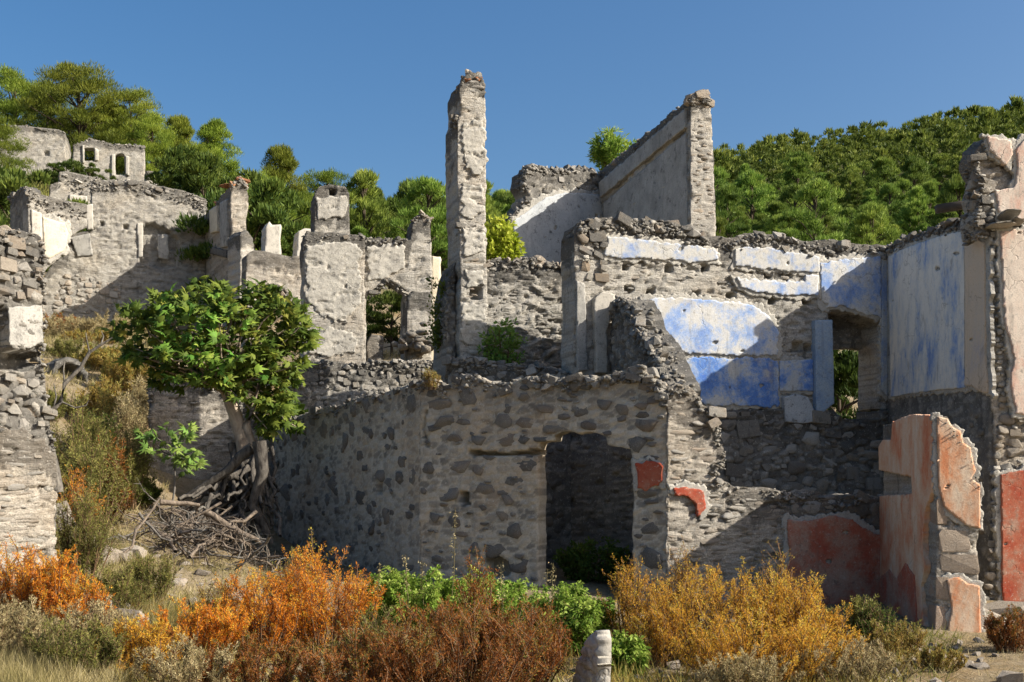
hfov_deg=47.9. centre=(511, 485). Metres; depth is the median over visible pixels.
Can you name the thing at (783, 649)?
shrub
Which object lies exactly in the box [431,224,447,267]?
forest pine
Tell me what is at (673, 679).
dry weeds
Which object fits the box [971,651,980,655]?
rock
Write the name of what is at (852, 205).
forest pine
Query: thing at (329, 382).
terrace wall
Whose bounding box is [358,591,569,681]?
shrub
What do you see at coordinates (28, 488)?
corner wall
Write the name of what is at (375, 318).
bush
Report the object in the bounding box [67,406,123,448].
shrub
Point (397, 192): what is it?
forest pine
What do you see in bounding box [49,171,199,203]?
garden wall
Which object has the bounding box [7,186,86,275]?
annex house
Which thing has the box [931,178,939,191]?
forest pine
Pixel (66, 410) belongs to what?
shrub
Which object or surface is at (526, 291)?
coursed wall
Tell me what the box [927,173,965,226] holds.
forest pine
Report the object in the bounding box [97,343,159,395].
shrub
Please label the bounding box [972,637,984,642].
rock
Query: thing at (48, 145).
ruin
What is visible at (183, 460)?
fig sapling
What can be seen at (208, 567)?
dry grass
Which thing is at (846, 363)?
bush
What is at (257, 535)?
dead branch
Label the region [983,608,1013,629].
rock
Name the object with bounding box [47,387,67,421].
shrub
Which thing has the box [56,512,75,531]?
rock
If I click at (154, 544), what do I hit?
dead branch
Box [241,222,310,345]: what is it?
arched wall
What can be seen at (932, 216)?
forest pine
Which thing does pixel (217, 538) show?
dead branch
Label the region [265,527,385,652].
shrub
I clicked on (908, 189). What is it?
forest pine
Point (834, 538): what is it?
broken wall
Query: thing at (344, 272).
chimney house
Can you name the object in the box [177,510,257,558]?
dead branch
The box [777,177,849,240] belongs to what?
forest pine
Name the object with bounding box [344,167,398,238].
forest pine
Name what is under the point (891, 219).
forest pine
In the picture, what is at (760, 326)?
blue house
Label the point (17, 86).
pine tree
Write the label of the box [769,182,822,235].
forest pine
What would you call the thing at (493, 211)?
forest pine
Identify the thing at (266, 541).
dead branch
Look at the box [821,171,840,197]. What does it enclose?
forest pine
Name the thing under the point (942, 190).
forest pine
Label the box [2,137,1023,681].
ground
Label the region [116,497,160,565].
dead limb
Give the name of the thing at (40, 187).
hill grass
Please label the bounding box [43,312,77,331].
shrub
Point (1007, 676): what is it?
rock
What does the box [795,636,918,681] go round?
shrub
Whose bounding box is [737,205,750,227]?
forest pine
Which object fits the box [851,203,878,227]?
forest pine
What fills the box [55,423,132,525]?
shrub
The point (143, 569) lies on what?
shrub
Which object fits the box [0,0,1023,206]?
sky
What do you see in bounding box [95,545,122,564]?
rock
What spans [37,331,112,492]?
bare tree
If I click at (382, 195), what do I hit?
forest pine
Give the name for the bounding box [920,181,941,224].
forest pine
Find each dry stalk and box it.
[374,563,384,618]
[401,555,410,627]
[418,560,426,605]
[449,510,457,610]
[495,564,504,604]
[542,569,550,600]
[548,562,555,603]
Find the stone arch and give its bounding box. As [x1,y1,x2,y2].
[44,357,87,381]
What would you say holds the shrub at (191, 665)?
on the ground at (998, 665)
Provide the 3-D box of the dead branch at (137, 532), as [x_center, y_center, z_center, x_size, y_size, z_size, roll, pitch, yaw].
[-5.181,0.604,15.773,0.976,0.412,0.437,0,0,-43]
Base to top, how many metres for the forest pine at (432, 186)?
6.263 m
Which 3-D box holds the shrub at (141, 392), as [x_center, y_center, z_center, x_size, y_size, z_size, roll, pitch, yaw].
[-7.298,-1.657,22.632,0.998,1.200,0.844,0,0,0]
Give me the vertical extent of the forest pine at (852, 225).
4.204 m
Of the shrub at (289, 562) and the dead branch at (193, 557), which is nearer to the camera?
the shrub at (289, 562)
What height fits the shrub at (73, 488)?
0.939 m
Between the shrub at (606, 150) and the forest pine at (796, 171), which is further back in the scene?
the forest pine at (796, 171)
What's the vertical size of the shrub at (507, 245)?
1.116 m
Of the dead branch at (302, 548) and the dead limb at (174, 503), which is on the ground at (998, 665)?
the dead branch at (302, 548)
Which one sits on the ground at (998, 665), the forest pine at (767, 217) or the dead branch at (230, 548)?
the forest pine at (767, 217)
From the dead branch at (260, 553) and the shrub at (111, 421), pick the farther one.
the shrub at (111, 421)
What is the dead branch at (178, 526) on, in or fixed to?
on the dead branch
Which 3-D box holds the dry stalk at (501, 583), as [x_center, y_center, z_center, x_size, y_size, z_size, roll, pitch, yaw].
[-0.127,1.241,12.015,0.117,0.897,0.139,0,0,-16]
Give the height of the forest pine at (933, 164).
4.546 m
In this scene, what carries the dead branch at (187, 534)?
on the ground at (998, 665)
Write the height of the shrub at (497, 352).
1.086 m
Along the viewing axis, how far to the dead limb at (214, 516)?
16.04 m
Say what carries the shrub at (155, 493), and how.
on the ground at (998, 665)
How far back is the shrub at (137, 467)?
18.46 m
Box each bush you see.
[0,165,89,271]
[43,158,84,184]
[69,162,115,179]
[144,170,214,200]
[149,142,262,226]
[172,173,310,309]
[174,202,308,297]
[251,218,308,253]
[365,290,401,355]
[827,349,877,418]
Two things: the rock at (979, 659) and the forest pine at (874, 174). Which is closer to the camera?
the rock at (979, 659)
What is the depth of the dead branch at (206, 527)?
16.21 m
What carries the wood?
on the ground at (998, 665)
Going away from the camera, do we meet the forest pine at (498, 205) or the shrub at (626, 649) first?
the shrub at (626, 649)
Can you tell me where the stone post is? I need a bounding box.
[573,629,611,681]
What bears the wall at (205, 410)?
on the ground at (998, 665)
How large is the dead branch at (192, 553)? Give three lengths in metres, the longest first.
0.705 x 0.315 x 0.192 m
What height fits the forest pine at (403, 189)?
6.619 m
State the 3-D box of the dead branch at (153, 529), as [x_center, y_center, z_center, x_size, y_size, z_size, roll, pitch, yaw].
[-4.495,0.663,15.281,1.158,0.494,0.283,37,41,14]
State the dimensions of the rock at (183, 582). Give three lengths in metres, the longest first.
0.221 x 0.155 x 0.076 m
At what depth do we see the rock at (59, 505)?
14.54 m
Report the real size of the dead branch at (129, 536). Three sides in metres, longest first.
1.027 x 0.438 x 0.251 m
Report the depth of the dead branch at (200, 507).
17.09 m
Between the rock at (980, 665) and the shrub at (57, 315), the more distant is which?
the shrub at (57, 315)
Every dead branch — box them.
[109,515,164,541]
[117,531,192,551]
[119,509,237,533]
[124,514,189,543]
[126,510,176,529]
[129,527,191,543]
[135,478,178,532]
[138,512,206,565]
[139,505,188,516]
[140,534,165,552]
[145,513,243,558]
[147,506,215,557]
[148,501,221,553]
[151,516,217,552]
[153,503,205,519]
[153,509,198,529]
[153,516,209,544]
[154,526,177,553]
[155,502,204,528]
[156,525,200,530]
[159,532,214,568]
[161,510,216,549]
[163,530,196,550]
[167,512,190,528]
[171,496,267,531]
[171,499,213,518]
[171,511,235,530]
[171,533,205,558]
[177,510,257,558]
[180,526,236,544]
[182,536,228,548]
[188,531,221,558]
[194,505,232,531]
[194,533,243,553]
[199,542,263,560]
[206,516,242,542]
[212,552,238,562]
[213,517,242,543]
[219,518,276,571]
[221,547,284,556]
[222,524,265,540]
[222,531,256,557]
[226,534,270,570]
[229,547,279,565]
[231,526,282,541]
[235,523,285,565]
[235,524,253,558]
[254,557,287,565]
[280,544,310,564]
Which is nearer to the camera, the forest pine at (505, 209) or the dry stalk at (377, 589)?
the dry stalk at (377, 589)
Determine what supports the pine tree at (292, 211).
on the ground at (998, 665)
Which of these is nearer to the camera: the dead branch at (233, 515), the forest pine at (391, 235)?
the dead branch at (233, 515)
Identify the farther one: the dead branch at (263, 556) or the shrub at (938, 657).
the dead branch at (263, 556)
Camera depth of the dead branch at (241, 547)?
15.41 m
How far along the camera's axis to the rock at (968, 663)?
10.67 m
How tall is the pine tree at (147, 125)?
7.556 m
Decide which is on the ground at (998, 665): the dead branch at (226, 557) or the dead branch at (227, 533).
the dead branch at (226, 557)
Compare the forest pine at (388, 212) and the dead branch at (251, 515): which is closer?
the dead branch at (251, 515)
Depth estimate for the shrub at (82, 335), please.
30.75 m
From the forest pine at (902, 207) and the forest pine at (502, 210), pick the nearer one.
the forest pine at (902, 207)
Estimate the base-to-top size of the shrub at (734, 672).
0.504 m
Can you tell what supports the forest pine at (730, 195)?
on the ground at (998, 665)
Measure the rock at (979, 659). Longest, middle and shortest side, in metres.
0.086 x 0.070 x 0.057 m
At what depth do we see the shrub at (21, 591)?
10.76 m
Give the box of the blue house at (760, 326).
[560,133,1023,601]
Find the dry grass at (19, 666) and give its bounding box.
[0,497,220,681]
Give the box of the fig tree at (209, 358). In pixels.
[96,275,324,548]
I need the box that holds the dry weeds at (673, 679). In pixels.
[107,586,927,681]
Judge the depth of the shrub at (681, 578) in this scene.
12.56 m
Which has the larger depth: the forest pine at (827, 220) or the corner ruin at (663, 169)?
the forest pine at (827, 220)
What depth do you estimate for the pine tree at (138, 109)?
84.84 m
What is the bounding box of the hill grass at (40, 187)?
[3,171,921,222]
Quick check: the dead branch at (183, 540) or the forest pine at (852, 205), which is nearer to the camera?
the dead branch at (183, 540)
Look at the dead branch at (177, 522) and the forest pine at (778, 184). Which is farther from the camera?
the forest pine at (778, 184)
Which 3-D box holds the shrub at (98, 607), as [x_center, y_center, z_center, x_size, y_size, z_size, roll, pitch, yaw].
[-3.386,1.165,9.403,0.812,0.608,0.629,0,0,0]
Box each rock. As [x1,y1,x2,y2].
[56,500,73,517]
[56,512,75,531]
[83,593,132,611]
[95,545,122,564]
[118,608,148,624]
[119,550,131,560]
[120,545,146,557]
[171,578,187,585]
[179,561,189,565]
[194,569,210,575]
[667,660,680,668]
[885,667,900,678]
[929,677,941,681]
[956,639,962,645]
[959,658,973,666]
[970,662,989,669]
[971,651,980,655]
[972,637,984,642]
[976,657,983,661]
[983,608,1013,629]
[984,600,1023,626]
[996,670,1023,681]
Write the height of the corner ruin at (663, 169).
4.786 m
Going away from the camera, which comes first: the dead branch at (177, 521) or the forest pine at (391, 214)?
the dead branch at (177, 521)
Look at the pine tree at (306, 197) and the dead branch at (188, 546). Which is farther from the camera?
the pine tree at (306, 197)
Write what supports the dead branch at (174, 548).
on the dead branch at (193, 557)
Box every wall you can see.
[0,225,59,579]
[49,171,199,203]
[143,379,273,479]
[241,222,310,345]
[270,356,571,475]
[483,255,562,369]
[663,384,882,604]
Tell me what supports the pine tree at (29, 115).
on the ground at (998, 665)
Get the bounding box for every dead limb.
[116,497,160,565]
[159,499,199,506]
[203,508,262,544]
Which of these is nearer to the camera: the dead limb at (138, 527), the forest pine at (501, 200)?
the dead limb at (138, 527)
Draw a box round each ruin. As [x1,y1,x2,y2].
[0,125,70,177]
[497,89,715,261]
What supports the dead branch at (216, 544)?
on the ground at (998, 665)
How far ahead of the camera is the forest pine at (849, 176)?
104.69 m
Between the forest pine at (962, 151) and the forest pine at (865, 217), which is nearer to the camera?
the forest pine at (865, 217)
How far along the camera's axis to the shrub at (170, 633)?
9.59 m
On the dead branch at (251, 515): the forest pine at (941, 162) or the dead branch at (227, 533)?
the dead branch at (227, 533)
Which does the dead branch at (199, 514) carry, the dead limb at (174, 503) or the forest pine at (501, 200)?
the dead limb at (174, 503)
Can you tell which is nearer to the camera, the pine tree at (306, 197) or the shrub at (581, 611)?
the shrub at (581, 611)
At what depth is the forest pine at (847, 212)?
84.08 m
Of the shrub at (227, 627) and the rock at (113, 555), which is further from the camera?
the rock at (113, 555)
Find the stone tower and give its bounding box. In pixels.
[433,69,488,383]
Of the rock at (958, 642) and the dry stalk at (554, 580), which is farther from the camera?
the rock at (958, 642)
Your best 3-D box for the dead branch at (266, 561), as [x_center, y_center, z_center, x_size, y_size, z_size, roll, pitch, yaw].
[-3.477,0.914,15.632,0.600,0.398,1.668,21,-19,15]
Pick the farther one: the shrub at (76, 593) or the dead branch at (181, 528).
the dead branch at (181, 528)
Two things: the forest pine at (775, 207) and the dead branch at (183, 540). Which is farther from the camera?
the forest pine at (775, 207)
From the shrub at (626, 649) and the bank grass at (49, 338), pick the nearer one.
the shrub at (626, 649)
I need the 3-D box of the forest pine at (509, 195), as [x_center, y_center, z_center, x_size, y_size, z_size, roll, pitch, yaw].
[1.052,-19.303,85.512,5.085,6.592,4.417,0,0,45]
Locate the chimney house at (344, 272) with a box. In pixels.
[299,185,440,363]
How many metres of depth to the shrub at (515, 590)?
12.50 m
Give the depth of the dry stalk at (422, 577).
12.40 m
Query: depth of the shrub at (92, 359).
26.77 m
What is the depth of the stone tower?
19.38 m
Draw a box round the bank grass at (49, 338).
[41,323,400,543]
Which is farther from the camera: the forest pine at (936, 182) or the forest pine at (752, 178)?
the forest pine at (936, 182)
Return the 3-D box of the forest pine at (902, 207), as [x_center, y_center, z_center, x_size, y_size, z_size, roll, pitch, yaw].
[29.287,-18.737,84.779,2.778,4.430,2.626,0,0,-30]
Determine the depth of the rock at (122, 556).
13.94 m
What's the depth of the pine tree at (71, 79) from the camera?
82.33 m
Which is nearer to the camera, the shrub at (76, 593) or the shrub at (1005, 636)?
the shrub at (76, 593)
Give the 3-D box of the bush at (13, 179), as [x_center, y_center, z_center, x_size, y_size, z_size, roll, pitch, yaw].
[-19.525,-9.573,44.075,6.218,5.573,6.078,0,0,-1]
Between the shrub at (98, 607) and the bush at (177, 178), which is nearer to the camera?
the shrub at (98, 607)
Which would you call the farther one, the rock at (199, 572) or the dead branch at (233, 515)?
the dead branch at (233, 515)
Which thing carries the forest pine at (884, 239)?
on the ground at (998, 665)
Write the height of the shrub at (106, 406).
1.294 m
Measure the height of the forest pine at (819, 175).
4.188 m
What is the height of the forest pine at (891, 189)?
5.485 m
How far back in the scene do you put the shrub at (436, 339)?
19.88 m
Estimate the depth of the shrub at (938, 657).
10.54 m
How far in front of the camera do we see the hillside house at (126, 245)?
40.27 m
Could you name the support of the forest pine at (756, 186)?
on the ground at (998, 665)
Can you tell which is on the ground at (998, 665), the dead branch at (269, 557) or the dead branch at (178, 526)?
the dead branch at (269, 557)
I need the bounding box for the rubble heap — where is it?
[391,321,433,356]
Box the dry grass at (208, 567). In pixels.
[76,525,271,641]
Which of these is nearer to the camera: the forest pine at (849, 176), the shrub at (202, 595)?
the shrub at (202, 595)
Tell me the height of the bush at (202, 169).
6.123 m
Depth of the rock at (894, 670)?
10.22 m
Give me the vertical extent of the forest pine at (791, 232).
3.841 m
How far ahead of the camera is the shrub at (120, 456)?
17.40 m
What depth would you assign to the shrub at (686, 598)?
11.08 m
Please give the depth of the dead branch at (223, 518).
17.17 m
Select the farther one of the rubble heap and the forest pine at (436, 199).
the forest pine at (436, 199)
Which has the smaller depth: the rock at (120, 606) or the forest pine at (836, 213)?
the rock at (120, 606)
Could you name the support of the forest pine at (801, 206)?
on the ground at (998, 665)
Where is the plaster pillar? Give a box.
[878,412,986,632]
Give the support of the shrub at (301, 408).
on the stone house at (525, 477)
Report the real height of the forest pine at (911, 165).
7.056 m
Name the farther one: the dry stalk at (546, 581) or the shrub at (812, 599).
the dry stalk at (546, 581)
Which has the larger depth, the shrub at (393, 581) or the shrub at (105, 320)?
the shrub at (105, 320)
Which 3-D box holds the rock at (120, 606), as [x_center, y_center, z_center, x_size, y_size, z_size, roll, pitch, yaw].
[-3.985,1.241,11.406,0.326,0.304,0.548,-1,-10,36]
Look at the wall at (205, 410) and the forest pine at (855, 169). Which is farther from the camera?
the forest pine at (855, 169)
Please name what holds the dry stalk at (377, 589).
on the ground at (998, 665)
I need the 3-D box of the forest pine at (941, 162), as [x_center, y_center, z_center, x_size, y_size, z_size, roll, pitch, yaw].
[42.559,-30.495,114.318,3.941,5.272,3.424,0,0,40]
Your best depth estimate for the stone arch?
25.00 m
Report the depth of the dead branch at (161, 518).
16.83 m
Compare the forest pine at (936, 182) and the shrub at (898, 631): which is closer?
the shrub at (898, 631)
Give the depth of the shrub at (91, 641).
8.59 m
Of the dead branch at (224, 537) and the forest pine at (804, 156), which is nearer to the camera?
the dead branch at (224, 537)
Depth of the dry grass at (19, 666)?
8.55 m
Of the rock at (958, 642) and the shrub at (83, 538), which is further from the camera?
the shrub at (83, 538)
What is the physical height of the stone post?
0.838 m
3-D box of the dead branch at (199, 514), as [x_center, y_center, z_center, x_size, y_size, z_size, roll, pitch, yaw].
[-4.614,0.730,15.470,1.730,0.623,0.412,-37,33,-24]
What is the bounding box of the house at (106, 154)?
[72,138,145,180]
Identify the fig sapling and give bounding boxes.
[132,420,209,533]
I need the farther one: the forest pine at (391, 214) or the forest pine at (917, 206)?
the forest pine at (391, 214)
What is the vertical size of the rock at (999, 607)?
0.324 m
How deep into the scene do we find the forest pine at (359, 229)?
66.06 m
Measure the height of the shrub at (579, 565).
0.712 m
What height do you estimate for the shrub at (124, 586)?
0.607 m
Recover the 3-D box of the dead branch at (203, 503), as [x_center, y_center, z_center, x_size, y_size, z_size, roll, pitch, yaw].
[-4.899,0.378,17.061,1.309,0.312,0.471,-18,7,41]
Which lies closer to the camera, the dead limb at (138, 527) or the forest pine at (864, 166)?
the dead limb at (138, 527)
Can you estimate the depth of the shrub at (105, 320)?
34.55 m
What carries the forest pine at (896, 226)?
on the ground at (998, 665)
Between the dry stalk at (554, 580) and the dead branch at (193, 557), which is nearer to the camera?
the dry stalk at (554, 580)
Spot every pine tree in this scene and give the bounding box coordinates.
[0,63,45,126]
[0,112,36,194]
[11,78,76,135]
[14,60,133,169]
[70,95,150,174]
[85,84,176,174]
[116,109,178,175]
[151,140,225,192]
[160,114,195,172]
[188,117,243,192]
[254,169,296,249]
[259,142,311,197]
[278,188,313,228]
[299,167,368,232]
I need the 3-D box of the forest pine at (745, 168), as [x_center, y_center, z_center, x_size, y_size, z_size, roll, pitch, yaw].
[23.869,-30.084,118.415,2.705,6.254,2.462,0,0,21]
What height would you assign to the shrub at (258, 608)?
0.947 m
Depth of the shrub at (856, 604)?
11.73 m
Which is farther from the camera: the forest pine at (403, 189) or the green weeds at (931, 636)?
the forest pine at (403, 189)
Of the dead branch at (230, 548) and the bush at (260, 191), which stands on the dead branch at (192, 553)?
the dead branch at (230, 548)
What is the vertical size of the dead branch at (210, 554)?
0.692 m
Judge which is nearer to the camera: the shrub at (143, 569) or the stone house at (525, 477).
the shrub at (143, 569)
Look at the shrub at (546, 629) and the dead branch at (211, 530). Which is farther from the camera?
the dead branch at (211, 530)
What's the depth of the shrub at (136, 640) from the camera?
8.96 m
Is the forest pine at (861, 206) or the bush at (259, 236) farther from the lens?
the forest pine at (861, 206)
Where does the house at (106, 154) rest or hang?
on the ground at (998, 665)
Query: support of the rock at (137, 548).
on the ground at (998, 665)
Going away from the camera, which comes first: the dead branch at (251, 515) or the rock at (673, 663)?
the rock at (673, 663)
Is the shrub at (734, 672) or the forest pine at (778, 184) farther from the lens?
the forest pine at (778, 184)
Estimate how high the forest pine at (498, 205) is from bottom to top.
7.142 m
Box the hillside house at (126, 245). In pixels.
[42,176,253,329]
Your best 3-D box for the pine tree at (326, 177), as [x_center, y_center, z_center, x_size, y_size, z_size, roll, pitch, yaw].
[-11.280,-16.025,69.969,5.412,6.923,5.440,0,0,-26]
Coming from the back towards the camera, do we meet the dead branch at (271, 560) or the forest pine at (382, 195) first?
the forest pine at (382, 195)
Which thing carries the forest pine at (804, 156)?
on the ground at (998, 665)
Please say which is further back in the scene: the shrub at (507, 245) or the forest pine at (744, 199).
the forest pine at (744, 199)
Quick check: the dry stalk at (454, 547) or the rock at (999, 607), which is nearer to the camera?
the dry stalk at (454, 547)
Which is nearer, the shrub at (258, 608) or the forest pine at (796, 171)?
the shrub at (258, 608)
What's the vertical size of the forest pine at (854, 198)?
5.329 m
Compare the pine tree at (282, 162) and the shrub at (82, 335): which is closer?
the shrub at (82, 335)
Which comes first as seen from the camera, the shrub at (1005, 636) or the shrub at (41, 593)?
the shrub at (41, 593)
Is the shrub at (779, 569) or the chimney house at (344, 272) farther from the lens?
the chimney house at (344, 272)
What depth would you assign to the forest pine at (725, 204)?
91.85 m
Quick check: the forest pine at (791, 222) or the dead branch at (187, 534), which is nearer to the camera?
the dead branch at (187, 534)
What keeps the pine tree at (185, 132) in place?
on the ground at (998, 665)
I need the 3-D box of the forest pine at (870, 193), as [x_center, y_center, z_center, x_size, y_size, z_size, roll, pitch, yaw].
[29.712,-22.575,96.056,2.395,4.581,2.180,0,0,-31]
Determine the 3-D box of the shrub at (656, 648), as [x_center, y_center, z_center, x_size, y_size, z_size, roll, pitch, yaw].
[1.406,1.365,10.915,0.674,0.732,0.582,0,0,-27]
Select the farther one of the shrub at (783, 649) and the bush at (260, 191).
the bush at (260, 191)
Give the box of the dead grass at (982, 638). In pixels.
[131,596,1023,681]
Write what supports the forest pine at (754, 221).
on the ground at (998, 665)
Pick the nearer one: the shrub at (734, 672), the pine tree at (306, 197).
the shrub at (734, 672)
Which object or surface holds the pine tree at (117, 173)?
on the ground at (998, 665)
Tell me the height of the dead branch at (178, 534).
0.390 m
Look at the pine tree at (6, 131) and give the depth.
57.90 m
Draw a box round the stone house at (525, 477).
[273,295,700,602]
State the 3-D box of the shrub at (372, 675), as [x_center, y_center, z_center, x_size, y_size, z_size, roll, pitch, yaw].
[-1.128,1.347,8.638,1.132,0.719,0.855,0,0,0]
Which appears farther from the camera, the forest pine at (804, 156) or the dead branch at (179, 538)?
the forest pine at (804, 156)
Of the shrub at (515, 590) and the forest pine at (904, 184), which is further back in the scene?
the forest pine at (904, 184)
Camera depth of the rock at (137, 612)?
11.12 m
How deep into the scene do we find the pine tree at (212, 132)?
79.39 m
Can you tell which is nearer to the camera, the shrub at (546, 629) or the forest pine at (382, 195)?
the shrub at (546, 629)
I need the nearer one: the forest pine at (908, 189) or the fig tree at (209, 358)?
the fig tree at (209, 358)
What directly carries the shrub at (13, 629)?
on the ground at (998, 665)
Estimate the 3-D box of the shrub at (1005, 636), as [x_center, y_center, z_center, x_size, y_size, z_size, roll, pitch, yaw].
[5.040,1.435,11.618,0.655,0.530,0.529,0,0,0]
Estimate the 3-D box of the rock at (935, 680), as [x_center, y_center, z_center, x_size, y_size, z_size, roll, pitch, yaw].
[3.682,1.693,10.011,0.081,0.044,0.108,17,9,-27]
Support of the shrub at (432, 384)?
on the stone house at (525, 477)
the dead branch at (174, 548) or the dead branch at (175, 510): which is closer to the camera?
the dead branch at (174, 548)
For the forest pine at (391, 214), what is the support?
on the ground at (998, 665)
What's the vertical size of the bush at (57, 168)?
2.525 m
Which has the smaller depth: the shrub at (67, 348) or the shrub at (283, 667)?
the shrub at (283, 667)
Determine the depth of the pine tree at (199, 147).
73.66 m
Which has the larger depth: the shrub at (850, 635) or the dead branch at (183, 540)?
the dead branch at (183, 540)
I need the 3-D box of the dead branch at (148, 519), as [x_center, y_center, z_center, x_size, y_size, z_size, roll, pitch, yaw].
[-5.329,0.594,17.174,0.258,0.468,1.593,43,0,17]
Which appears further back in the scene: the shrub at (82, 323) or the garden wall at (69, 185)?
the garden wall at (69, 185)
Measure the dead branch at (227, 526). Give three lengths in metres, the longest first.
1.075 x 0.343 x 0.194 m
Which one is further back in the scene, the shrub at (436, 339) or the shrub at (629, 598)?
the shrub at (436, 339)
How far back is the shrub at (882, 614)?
11.53 m
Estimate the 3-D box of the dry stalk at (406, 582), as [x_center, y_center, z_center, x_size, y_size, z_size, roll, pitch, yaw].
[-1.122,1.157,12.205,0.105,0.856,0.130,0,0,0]
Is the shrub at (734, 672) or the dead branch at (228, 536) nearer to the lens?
the shrub at (734, 672)
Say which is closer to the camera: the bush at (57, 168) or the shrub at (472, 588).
the shrub at (472, 588)
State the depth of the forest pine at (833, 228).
82.62 m
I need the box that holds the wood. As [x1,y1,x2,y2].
[376,94,1023,212]
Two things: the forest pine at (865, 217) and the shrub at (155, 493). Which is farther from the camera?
the forest pine at (865, 217)
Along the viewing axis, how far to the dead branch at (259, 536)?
16.23 m
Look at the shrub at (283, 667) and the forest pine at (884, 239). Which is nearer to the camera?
the shrub at (283, 667)
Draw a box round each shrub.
[0,532,58,612]
[0,594,77,658]
[21,612,131,675]
[28,544,83,621]
[42,314,111,338]
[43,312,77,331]
[44,335,105,358]
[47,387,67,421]
[48,593,144,654]
[51,387,120,485]
[53,565,116,630]
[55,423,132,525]
[55,482,122,579]
[57,464,105,523]
[58,328,127,344]
[65,402,78,414]
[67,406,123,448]
[72,342,132,370]
[73,308,146,333]
[75,374,132,415]
[79,383,139,438]
[83,563,156,610]
[92,431,134,520]
[94,616,187,678]
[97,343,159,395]
[102,389,150,455]
[107,424,157,509]
[118,371,151,428]
[119,550,184,601]
[123,476,165,507]
[126,594,254,651]
[127,626,200,664]
[131,633,240,681]
[180,577,240,643]
[198,628,320,681]
[214,559,313,654]
[262,545,325,636]
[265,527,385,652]
[280,400,307,417]
[293,615,435,681]
[331,602,412,681]
[346,564,467,627]
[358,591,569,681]
[421,366,442,389]
[423,273,447,352]
[426,564,538,625]
[443,545,520,681]
[470,594,572,681]
[477,317,528,364]
[484,213,526,260]
[505,580,618,655]
[552,536,631,583]
[585,123,636,169]
[596,553,660,637]
[611,629,651,675]
[620,593,698,666]
[623,556,811,664]
[657,537,706,632]
[671,606,859,681]
[695,645,807,681]
[744,562,852,660]
[749,538,798,625]
[779,604,870,676]
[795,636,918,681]
[824,594,882,646]
[847,602,908,651]
[864,616,926,659]
[896,641,968,671]
[982,603,1023,652]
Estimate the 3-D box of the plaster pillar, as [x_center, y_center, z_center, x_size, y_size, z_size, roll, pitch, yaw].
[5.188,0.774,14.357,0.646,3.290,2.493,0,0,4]
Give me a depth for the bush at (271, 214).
40.42 m
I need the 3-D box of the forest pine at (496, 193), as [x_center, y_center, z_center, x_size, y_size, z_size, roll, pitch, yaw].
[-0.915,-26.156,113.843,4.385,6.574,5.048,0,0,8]
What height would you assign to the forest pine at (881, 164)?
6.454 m
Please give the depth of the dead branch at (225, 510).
17.31 m
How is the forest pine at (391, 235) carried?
on the ground at (998, 665)
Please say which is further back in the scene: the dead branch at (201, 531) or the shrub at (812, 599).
the dead branch at (201, 531)
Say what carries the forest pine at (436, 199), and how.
on the ground at (998, 665)
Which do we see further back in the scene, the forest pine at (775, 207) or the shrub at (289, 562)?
the forest pine at (775, 207)
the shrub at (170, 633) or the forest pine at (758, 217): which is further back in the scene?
the forest pine at (758, 217)
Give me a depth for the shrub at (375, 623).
9.60 m
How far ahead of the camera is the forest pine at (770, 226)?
77.48 m
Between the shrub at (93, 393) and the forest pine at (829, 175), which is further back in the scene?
the forest pine at (829, 175)
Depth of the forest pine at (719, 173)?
111.14 m
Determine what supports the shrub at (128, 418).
on the ground at (998, 665)
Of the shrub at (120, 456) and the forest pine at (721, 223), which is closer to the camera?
the shrub at (120, 456)
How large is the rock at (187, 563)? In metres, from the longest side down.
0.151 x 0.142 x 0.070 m
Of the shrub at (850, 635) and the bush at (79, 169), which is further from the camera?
the bush at (79, 169)
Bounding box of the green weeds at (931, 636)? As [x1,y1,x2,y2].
[105,579,968,681]
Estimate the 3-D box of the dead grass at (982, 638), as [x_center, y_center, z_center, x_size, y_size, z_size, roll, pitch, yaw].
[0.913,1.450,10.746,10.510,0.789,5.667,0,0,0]
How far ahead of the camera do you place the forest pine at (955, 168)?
110.80 m
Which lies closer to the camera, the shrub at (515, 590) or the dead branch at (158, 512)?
the shrub at (515, 590)
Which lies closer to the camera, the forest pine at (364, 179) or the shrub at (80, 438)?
the shrub at (80, 438)
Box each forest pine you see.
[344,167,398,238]
[350,186,389,236]
[350,225,371,237]
[368,177,434,236]
[377,187,383,200]
[384,206,396,217]
[384,231,402,238]
[389,175,447,266]
[389,180,405,213]
[430,196,447,240]
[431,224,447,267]
[485,193,501,222]
[486,178,504,213]
[491,188,504,203]
[497,191,509,209]
[499,203,509,213]
[500,191,514,216]
[504,193,514,210]
[713,166,731,190]
[714,185,726,210]
[715,183,749,237]
[715,215,732,237]
[724,210,758,237]
[732,183,747,202]
[734,163,750,185]
[734,168,778,227]
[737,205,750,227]
[743,171,770,208]
[750,213,765,231]
[751,199,790,231]
[759,195,773,220]
[762,214,783,233]
[767,179,788,205]
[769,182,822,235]
[771,211,802,235]
[775,150,826,184]
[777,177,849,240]
[782,156,810,186]
[782,227,799,238]
[786,198,806,233]
[812,213,845,239]
[816,172,835,191]
[816,197,843,232]
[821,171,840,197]
[828,222,843,234]
[830,164,865,204]
[835,169,866,205]
[836,206,860,233]
[838,204,858,229]
[842,178,867,209]
[843,201,904,244]
[844,161,876,195]
[845,216,877,240]
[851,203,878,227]
[853,220,892,244]
[858,188,879,209]
[862,156,901,203]
[871,168,896,196]
[873,182,908,221]
[883,216,896,239]
[886,177,919,221]
[887,224,900,238]
[889,154,933,220]
[896,184,934,234]
[896,202,920,233]
[907,161,932,190]
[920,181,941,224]
[920,210,943,230]
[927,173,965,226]
[928,152,951,191]
[930,162,944,184]
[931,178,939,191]
[932,188,953,219]
[946,162,958,181]
[956,144,970,163]
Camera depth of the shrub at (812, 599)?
10.88 m

